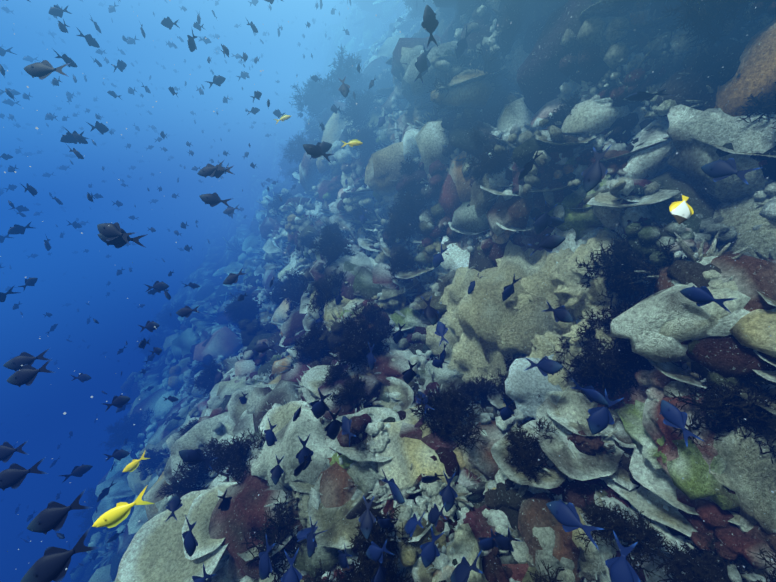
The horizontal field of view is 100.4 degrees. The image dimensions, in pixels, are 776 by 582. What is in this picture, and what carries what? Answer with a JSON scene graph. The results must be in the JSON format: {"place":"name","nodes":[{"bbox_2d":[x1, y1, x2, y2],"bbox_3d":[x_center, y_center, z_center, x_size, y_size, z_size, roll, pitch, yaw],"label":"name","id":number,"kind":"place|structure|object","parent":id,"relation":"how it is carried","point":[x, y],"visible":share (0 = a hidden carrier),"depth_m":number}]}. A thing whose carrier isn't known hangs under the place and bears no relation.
{"place":"outdoors","nodes":[
{"label":"outdoors","id":0,"kind":"place"},
{"bbox_2d":[0,47,16,55],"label":"fish","id":1,"kind":"object","parent":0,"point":[2,52],"visible":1,"depth_m":4.43},
{"bbox_2d":[0,286,20,301],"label":"fish","id":2,"kind":"object","parent":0,"point":[2,297],"visible":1,"depth_m":3.04},
{"bbox_2d":[2,99,20,105],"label":"fish","id":3,"kind":"object","parent":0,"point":[9,102],"visible":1,"depth_m":5.96},
{"bbox_2d":[0,441,28,462],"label":"fish","id":4,"kind":"object","parent":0,"point":[7,450],"visible":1,"depth_m":2.26},
{"bbox_2d":[9,205,29,211],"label":"fish","id":5,"kind":"object","parent":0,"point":[20,208],"visible":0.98,"depth_m":5.24},
{"bbox_2d":[8,221,33,233],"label":"fish","id":6,"kind":"object","parent":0,"point":[17,229],"visible":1,"depth_m":3.53},
{"bbox_2d":[0,457,48,490],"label":"fish","id":7,"kind":"object","parent":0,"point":[13,476],"visible":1,"depth_m":1.87},
{"bbox_2d":[3,348,52,370],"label":"fish","id":8,"kind":"object","parent":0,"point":[17,362],"visible":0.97,"depth_m":2.41},
{"bbox_2d":[18,277,37,289],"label":"fish","id":9,"kind":"object","parent":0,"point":[30,281],"visible":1,"depth_m":3.46},
{"bbox_2d":[21,183,37,196],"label":"fish","id":10,"kind":"object","parent":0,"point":[32,190],"visible":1,"depth_m":3.33},
{"bbox_2d":[7,358,55,386],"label":"fish","id":11,"kind":"object","parent":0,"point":[26,374],"visible":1,"depth_m":2.09},
{"bbox_2d":[24,60,69,79],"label":"fish","id":12,"kind":"object","parent":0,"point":[43,69],"visible":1,"depth_m":2.06},
{"bbox_2d":[27,489,92,534],"bbox_3d":[-1.615,1.094,1.589,0.292,0.146,0.050,-26,-8,-10],"label":"fish","id":13,"kind":"object","parent":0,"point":[53,515],"visible":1,"depth_m":1.58},
{"bbox_2d":[20,525,100,581],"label":"fish","id":14,"kind":"object","parent":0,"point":[51,564],"visible":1,"depth_m":1.32},
{"bbox_2d":[49,5,71,17],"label":"fish","id":15,"kind":"object","parent":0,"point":[55,10],"visible":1,"depth_m":3.42},
{"bbox_2d":[58,19,68,32],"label":"fish","id":16,"kind":"object","parent":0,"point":[62,27],"visible":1,"depth_m":3.20},
{"bbox_2d":[54,50,77,66],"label":"fish","id":17,"kind":"object","parent":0,"point":[66,58],"visible":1,"depth_m":2.99},
{"bbox_2d":[60,131,88,143],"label":"fish","id":18,"kind":"object","parent":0,"point":[68,139],"visible":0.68,"depth_m":3.48},
{"bbox_2d":[66,144,83,158],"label":"fish","id":19,"kind":"object","parent":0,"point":[77,153],"visible":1,"depth_m":3.39},
{"bbox_2d":[60,464,92,482],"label":"fish","id":20,"kind":"object","parent":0,"point":[79,471],"visible":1,"depth_m":3.32},
{"bbox_2d":[65,128,87,143],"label":"fish","id":21,"kind":"object","parent":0,"point":[80,138],"visible":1,"depth_m":3.34},
{"bbox_2d":[69,373,90,382],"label":"fish","id":22,"kind":"object","parent":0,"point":[82,377],"visible":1,"depth_m":4.40},
{"bbox_2d":[76,28,99,47],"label":"fish","id":23,"kind":"object","parent":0,"point":[91,40],"visible":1,"depth_m":3.45},
{"bbox_2d":[86,121,108,134],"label":"fish","id":24,"kind":"object","parent":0,"point":[101,128],"visible":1,"depth_m":3.63},
{"bbox_2d":[97,480,116,501],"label":"fish","id":25,"kind":"object","parent":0,"point":[104,493],"visible":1,"depth_m":3.94},
{"bbox_2d":[101,395,129,411],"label":"fish","id":26,"kind":"object","parent":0,"point":[120,401],"visible":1,"depth_m":3.22},
{"bbox_2d":[103,449,129,460],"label":"fish","id":27,"kind":"object","parent":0,"point":[117,454],"visible":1,"depth_m":3.53},
{"bbox_2d":[97,222,135,244],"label":"fish","id":28,"kind":"object","parent":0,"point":[111,231],"visible":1,"depth_m":2.20},
{"bbox_2d":[111,59,126,72],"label":"fish","id":29,"kind":"object","parent":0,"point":[121,65],"visible":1,"depth_m":3.96},
{"bbox_2d":[92,486,153,527],"bbox_3d":[-1.055,0.872,1.284,0.240,0.082,0.036,-28,-8,-7],"label":"yellow fish","id":30,"kind":"object","parent":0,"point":[116,515],"visible":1,"depth_m":1.28},
{"bbox_2d":[98,228,147,247],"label":"fish","id":31,"kind":"object","parent":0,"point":[119,242],"visible":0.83,"depth_m":2.23},
{"bbox_2d":[123,451,149,471],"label":"yellow fish","id":32,"kind":"object","parent":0,"point":[133,465],"visible":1,"depth_m":2.52},
{"bbox_2d":[0,0,286,581],"label":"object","id":33,"kind":"structure","parent":0,"point":[50,395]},
{"bbox_2d":[138,338,149,348],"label":"fish","id":34,"kind":"object","parent":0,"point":[142,343],"visible":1,"depth_m":3.65},
{"bbox_2d":[138,320,159,331],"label":"fish","id":35,"kind":"object","parent":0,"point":[149,326],"visible":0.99,"depth_m":3.70},
{"bbox_2d":[148,347,161,355],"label":"fish","id":36,"kind":"object","parent":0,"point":[157,350],"visible":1,"depth_m":4.29},
{"bbox_2d":[144,281,168,292],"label":"fish","id":37,"kind":"object","parent":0,"point":[158,286],"visible":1,"depth_m":3.77},
{"bbox_2d":[161,17,179,29],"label":"fish","id":38,"kind":"object","parent":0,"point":[167,22],"visible":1,"depth_m":3.76},
{"bbox_2d":[165,495,182,521],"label":"fish","id":39,"kind":"object","parent":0,"point":[175,503],"visible":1,"depth_m":2.58},
{"bbox_2d":[176,305,200,317],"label":"fish","id":40,"kind":"object","parent":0,"point":[186,311],"visible":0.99,"depth_m":3.69},
{"bbox_2d":[182,515,197,556],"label":"fish","id":41,"kind":"object","parent":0,"point":[190,543],"visible":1,"depth_m":1.70},
{"bbox_2d":[187,30,197,51],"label":"fish","id":42,"kind":"object","parent":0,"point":[192,47],"visible":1,"depth_m":3.21},
{"bbox_2d":[179,449,216,468],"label":"fish","id":43,"kind":"object","parent":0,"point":[191,457],"visible":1,"depth_m":2.51},
{"bbox_2d":[192,563,215,581],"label":"fish","id":44,"kind":"object","parent":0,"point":[199,578],"visible":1,"depth_m":1.59},
{"bbox_2d":[197,160,226,177],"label":"fish","id":45,"kind":"object","parent":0,"point":[208,169],"visible":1,"depth_m":3.07},
{"bbox_2d":[205,75,225,87],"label":"fish","id":46,"kind":"object","parent":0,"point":[218,80],"visible":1,"depth_m":4.08},
{"bbox_2d":[199,192,233,208],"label":"fish","id":47,"kind":"object","parent":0,"point":[213,199],"visible":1,"depth_m":3.00},
{"bbox_2d":[215,366,226,383],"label":"fish","id":48,"kind":"object","parent":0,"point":[218,377],"visible":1,"depth_m":4.93},
{"bbox_2d":[212,165,234,177],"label":"fish","id":49,"kind":"object","parent":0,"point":[219,172],"visible":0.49,"depth_m":3.10},
{"bbox_2d":[217,490,231,510],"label":"fish","id":50,"kind":"object","parent":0,"point":[225,503],"visible":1,"depth_m":2.52},
{"bbox_2d":[223,205,241,214],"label":"fish","id":51,"kind":"object","parent":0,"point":[228,210],"visible":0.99,"depth_m":5.01},
{"bbox_2d":[223,268,247,284],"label":"fish","id":52,"kind":"object","parent":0,"point":[231,278],"visible":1,"depth_m":3.70},
{"bbox_2d":[250,91,261,101],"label":"fish","id":53,"kind":"object","parent":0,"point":[257,94],"visible":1,"depth_m":4.06},
{"bbox_2d":[253,342,277,353],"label":"fish","id":54,"kind":"object","parent":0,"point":[263,347],"visible":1,"depth_m":3.79},
{"bbox_2d":[259,536,274,579],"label":"fish","id":55,"kind":"object","parent":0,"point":[265,567],"visible":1,"depth_m":1.94},
{"bbox_2d":[264,418,276,445],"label":"fish","id":56,"kind":"object","parent":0,"point":[270,438],"visible":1,"depth_m":2.67},
{"bbox_2d":[270,454,283,484],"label":"fish","id":57,"kind":"object","parent":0,"point":[276,471],"visible":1,"depth_m":2.79},
{"bbox_2d":[274,114,290,124],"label":"yellow fish","id":58,"kind":"object","parent":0,"point":[284,117],"visible":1,"depth_m":4.20},
{"bbox_2d":[281,548,301,581],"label":"fish","id":59,"kind":"object","parent":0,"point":[291,574],"visible":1,"depth_m":1.79},
{"bbox_2d":[293,406,300,421],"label":"fish","id":60,"kind":"object","parent":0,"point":[296,414],"visible":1,"depth_m":2.33},
{"bbox_2d":[293,451,312,475],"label":"fish","id":61,"kind":"object","parent":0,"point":[299,469],"visible":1,"depth_m":2.19},
{"bbox_2d":[295,434,313,469],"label":"fish","id":62,"kind":"object","parent":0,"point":[302,452],"visible":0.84,"depth_m":2.46},
{"bbox_2d":[306,517,316,557],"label":"fish","id":63,"kind":"object","parent":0,"point":[311,544],"visible":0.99,"depth_m":1.97},
{"bbox_2d":[297,526,326,541],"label":"fish","id":64,"kind":"object","parent":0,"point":[302,534],"visible":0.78,"depth_m":2.06},
{"bbox_2d":[303,144,333,163],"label":"fish","id":65,"kind":"object","parent":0,"point":[314,151],"visible":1,"depth_m":2.89},
{"bbox_2d":[310,141,331,158],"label":"fish","id":66,"kind":"object","parent":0,"point":[325,147],"visible":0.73,"depth_m":3.34},
{"bbox_2d":[310,388,331,418],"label":"fish","id":67,"kind":"object","parent":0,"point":[320,408],"visible":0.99,"depth_m":2.41},
{"bbox_2d":[324,408,342,439],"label":"fish","id":68,"kind":"object","parent":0,"point":[332,428],"visible":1,"depth_m":2.44},
{"bbox_2d":[335,289,342,304],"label":"fish","id":69,"kind":"object","parent":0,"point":[338,298],"visible":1,"depth_m":4.59},
{"bbox_2d":[338,76,349,97],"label":"fish","id":70,"kind":"object","parent":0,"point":[343,89],"visible":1,"depth_m":3.67},
{"bbox_2d":[338,543,350,568],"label":"fish","id":71,"kind":"object","parent":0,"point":[343,561],"visible":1,"depth_m":2.09},
{"bbox_2d":[341,416,354,446],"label":"fish","id":72,"kind":"object","parent":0,"point":[346,425],"visible":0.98,"depth_m":2.69},
{"bbox_2d":[341,139,362,147],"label":"yellow fish","id":73,"kind":"object","parent":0,"point":[354,142],"visible":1,"depth_m":3.36},
{"bbox_2d":[359,496,375,538],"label":"fish","id":74,"kind":"object","parent":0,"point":[367,519],"visible":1,"depth_m":1.97},
{"bbox_2d":[367,342,375,369],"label":"fish","id":75,"kind":"object","parent":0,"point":[371,359],"visible":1,"depth_m":2.73},
{"bbox_2d":[371,552,387,581],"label":"fish","id":76,"kind":"object","parent":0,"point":[379,575],"visible":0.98,"depth_m":1.91},
{"bbox_2d":[366,540,393,562],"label":"fish","id":77,"kind":"object","parent":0,"point":[374,552],"visible":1,"depth_m":1.86},
{"bbox_2d":[378,111,388,127],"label":"fish","id":78,"kind":"object","parent":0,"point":[381,121],"visible":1,"depth_m":5.29},
{"bbox_2d":[377,513,397,527],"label":"fish","id":79,"kind":"object","parent":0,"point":[384,523],"visible":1,"depth_m":2.09},
{"bbox_2d":[0,0,775,578],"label":"marine snow particles","id":80,"kind":"object","parent":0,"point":[284,252],"visible":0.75,"depth_m":0.76},
{"bbox_2d":[382,469,404,503],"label":"fish","id":81,"kind":"object","parent":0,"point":[397,495],"visible":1,"depth_m":2.00},
{"bbox_2d":[393,323,405,343],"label":"fish","id":82,"kind":"object","parent":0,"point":[398,335],"visible":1,"depth_m":3.35},
{"bbox_2d":[402,360,418,383],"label":"fish","id":83,"kind":"object","parent":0,"point":[410,374],"visible":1,"depth_m":2.67},
{"bbox_2d":[404,512,424,536],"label":"fish","id":84,"kind":"object","parent":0,"point":[411,524],"visible":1,"depth_m":1.97},
{"bbox_2d":[414,52,427,82],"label":"fish","id":85,"kind":"object","parent":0,"point":[421,65],"visible":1,"depth_m":3.21},
{"bbox_2d":[415,391,433,411],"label":"fish","id":86,"kind":"object","parent":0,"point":[424,401],"visible":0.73,"depth_m":2.86},
{"bbox_2d":[421,44,431,75],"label":"fish","id":87,"kind":"object","parent":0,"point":[428,64],"visible":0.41,"depth_m":3.66},
{"bbox_2d":[79,0,775,581],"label":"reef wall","id":88,"kind":"structure","parent":0,"point":[201,260],"depth_m":19.06},
{"bbox_2d":[70,0,775,581],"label":"coral reef","id":89,"kind":"object","parent":88,"relation":"attached to","point":[632,342],"visible":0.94,"depth_m":2.78},
{"bbox_2d":[421,5,438,47],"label":"fish","id":90,"kind":"object","parent":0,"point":[429,23],"visible":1,"depth_m":2.48},
{"bbox_2d":[421,296,438,325],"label":"fish","id":91,"kind":"object","parent":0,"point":[430,312],"visible":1,"depth_m":2.38},
{"bbox_2d":[419,526,443,567],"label":"fish","id":92,"kind":"object","parent":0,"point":[430,553],"visible":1,"depth_m":1.86},
{"bbox_2d":[421,473,449,483],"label":"fish","id":93,"kind":"object","parent":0,"point":[428,479],"visible":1,"depth_m":2.05},
{"bbox_2d":[428,502,446,526],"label":"fish","id":94,"kind":"object","parent":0,"point":[433,515],"visible":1,"depth_m":1.95},
{"bbox_2d":[432,244,447,267],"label":"fish","id":95,"kind":"object","parent":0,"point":[438,259],"visible":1,"depth_m":3.89},
{"bbox_2d":[432,356,448,368],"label":"fish","id":96,"kind":"object","parent":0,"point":[436,362],"visible":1,"depth_m":3.27},
{"bbox_2d":[435,321,447,345],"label":"fish","id":97,"kind":"object","parent":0,"point":[441,329],"visible":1,"depth_m":3.07},
{"bbox_2d":[440,471,457,511],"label":"fish","id":98,"kind":"object","parent":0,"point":[448,494],"visible":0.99,"depth_m":2.00},
{"bbox_2d":[456,26,472,58],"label":"fish","id":99,"kind":"object","parent":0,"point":[462,45],"visible":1,"depth_m":3.52},
{"bbox_2d":[450,551,482,581],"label":"fish","id":100,"kind":"object","parent":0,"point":[462,570],"visible":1,"depth_m":1.78},
{"bbox_2d":[468,273,481,293],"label":"fish","id":101,"kind":"object","parent":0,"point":[471,287],"visible":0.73,"depth_m":3.39},
{"bbox_2d":[477,529,502,550],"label":"fish","id":102,"kind":"object","parent":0,"point":[486,543],"visible":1,"depth_m":1.84},
{"bbox_2d":[498,398,513,420],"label":"fish","id":103,"kind":"object","parent":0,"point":[506,412],"visible":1,"depth_m":2.35},
{"bbox_2d":[494,528,522,551],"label":"fish","id":104,"kind":"object","parent":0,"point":[503,542],"visible":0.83,"depth_m":1.85},
{"bbox_2d":[502,274,521,300],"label":"fish","id":105,"kind":"object","parent":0,"point":[508,291],"visible":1,"depth_m":3.04},
{"bbox_2d":[519,149,542,180],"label":"fish","id":106,"kind":"object","parent":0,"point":[527,168],"visible":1,"depth_m":2.43},
{"bbox_2d":[524,356,562,375],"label":"fish","id":107,"kind":"object","parent":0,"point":[545,365],"visible":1,"depth_m":2.43},
{"bbox_2d":[533,200,556,234],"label":"fish","id":108,"kind":"object","parent":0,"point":[542,223],"visible":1,"depth_m":2.70},
{"bbox_2d":[528,233,564,255],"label":"fish","id":109,"kind":"object","parent":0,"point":[549,243],"visible":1,"depth_m":2.13},
{"bbox_2d":[532,215,564,228],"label":"fish","id":110,"kind":"object","parent":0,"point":[556,221],"visible":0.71,"depth_m":2.66},
{"bbox_2d":[543,300,572,322],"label":"fish","id":111,"kind":"object","parent":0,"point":[561,313],"visible":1,"depth_m":2.20},
{"bbox_2d":[546,499,602,550],"bbox_3d":[1.022,1.267,1.791,0.053,0.153,0.308,25,-9,-30],"label":"fish","id":112,"kind":"object","parent":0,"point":[566,516],"visible":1,"depth_m":1.80},
{"bbox_2d":[571,378,608,404],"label":"fish","id":113,"kind":"object","parent":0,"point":[591,393],"visible":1,"depth_m":1.97},
{"bbox_2d":[582,144,611,192],"bbox_3d":[1.316,-0.774,2.053,0.054,0.311,0.155,13,4,-37],"label":"fish","id":114,"kind":"object","parent":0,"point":[594,173],"visible":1,"depth_m":2.04},
{"bbox_2d":[586,389,622,434],"bbox_3d":[1.282,0.732,1.931,0.143,0.286,0.049,27,8,25],"label":"fish","id":115,"kind":"object","parent":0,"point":[599,419],"visible":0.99,"depth_m":1.93},
{"bbox_2d":[605,531,640,581],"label":"fish","id":116,"kind":"object","parent":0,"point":[621,569],"visible":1,"depth_m":1.61},
{"bbox_2d":[625,89,668,100],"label":"fish","id":117,"kind":"object","parent":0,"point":[641,96],"visible":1,"depth_m":2.23},
{"bbox_2d":[659,400,703,446],"bbox_3d":[1.559,0.703,1.741,0.043,0.123,0.247,21,37,-27],"label":"fish","id":118,"kind":"object","parent":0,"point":[673,415],"visible":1,"depth_m":1.75},
{"bbox_2d":[669,195,693,223],"bbox_3d":[1.327,-0.367,1.463,0.106,0.151,0.027,23,-12,7],"label":"butterflyfish","id":119,"kind":"object","parent":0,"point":[681,211],"visible":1,"depth_m":1.46},
{"bbox_2d":[680,285,736,312],"bbox_3d":[1.710,0.035,1.740,0.041,0.119,0.239,-13,25,-20],"label":"fish","id":120,"kind":"object","parent":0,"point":[702,296],"visible":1,"depth_m":1.75},
{"bbox_2d":[701,158,762,183],"bbox_3d":[2.002,-0.710,1.907,0.050,0.142,0.285,11,27,-24],"label":"fish","id":121,"kind":"object","parent":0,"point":[718,169],"visible":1,"depth_m":1.92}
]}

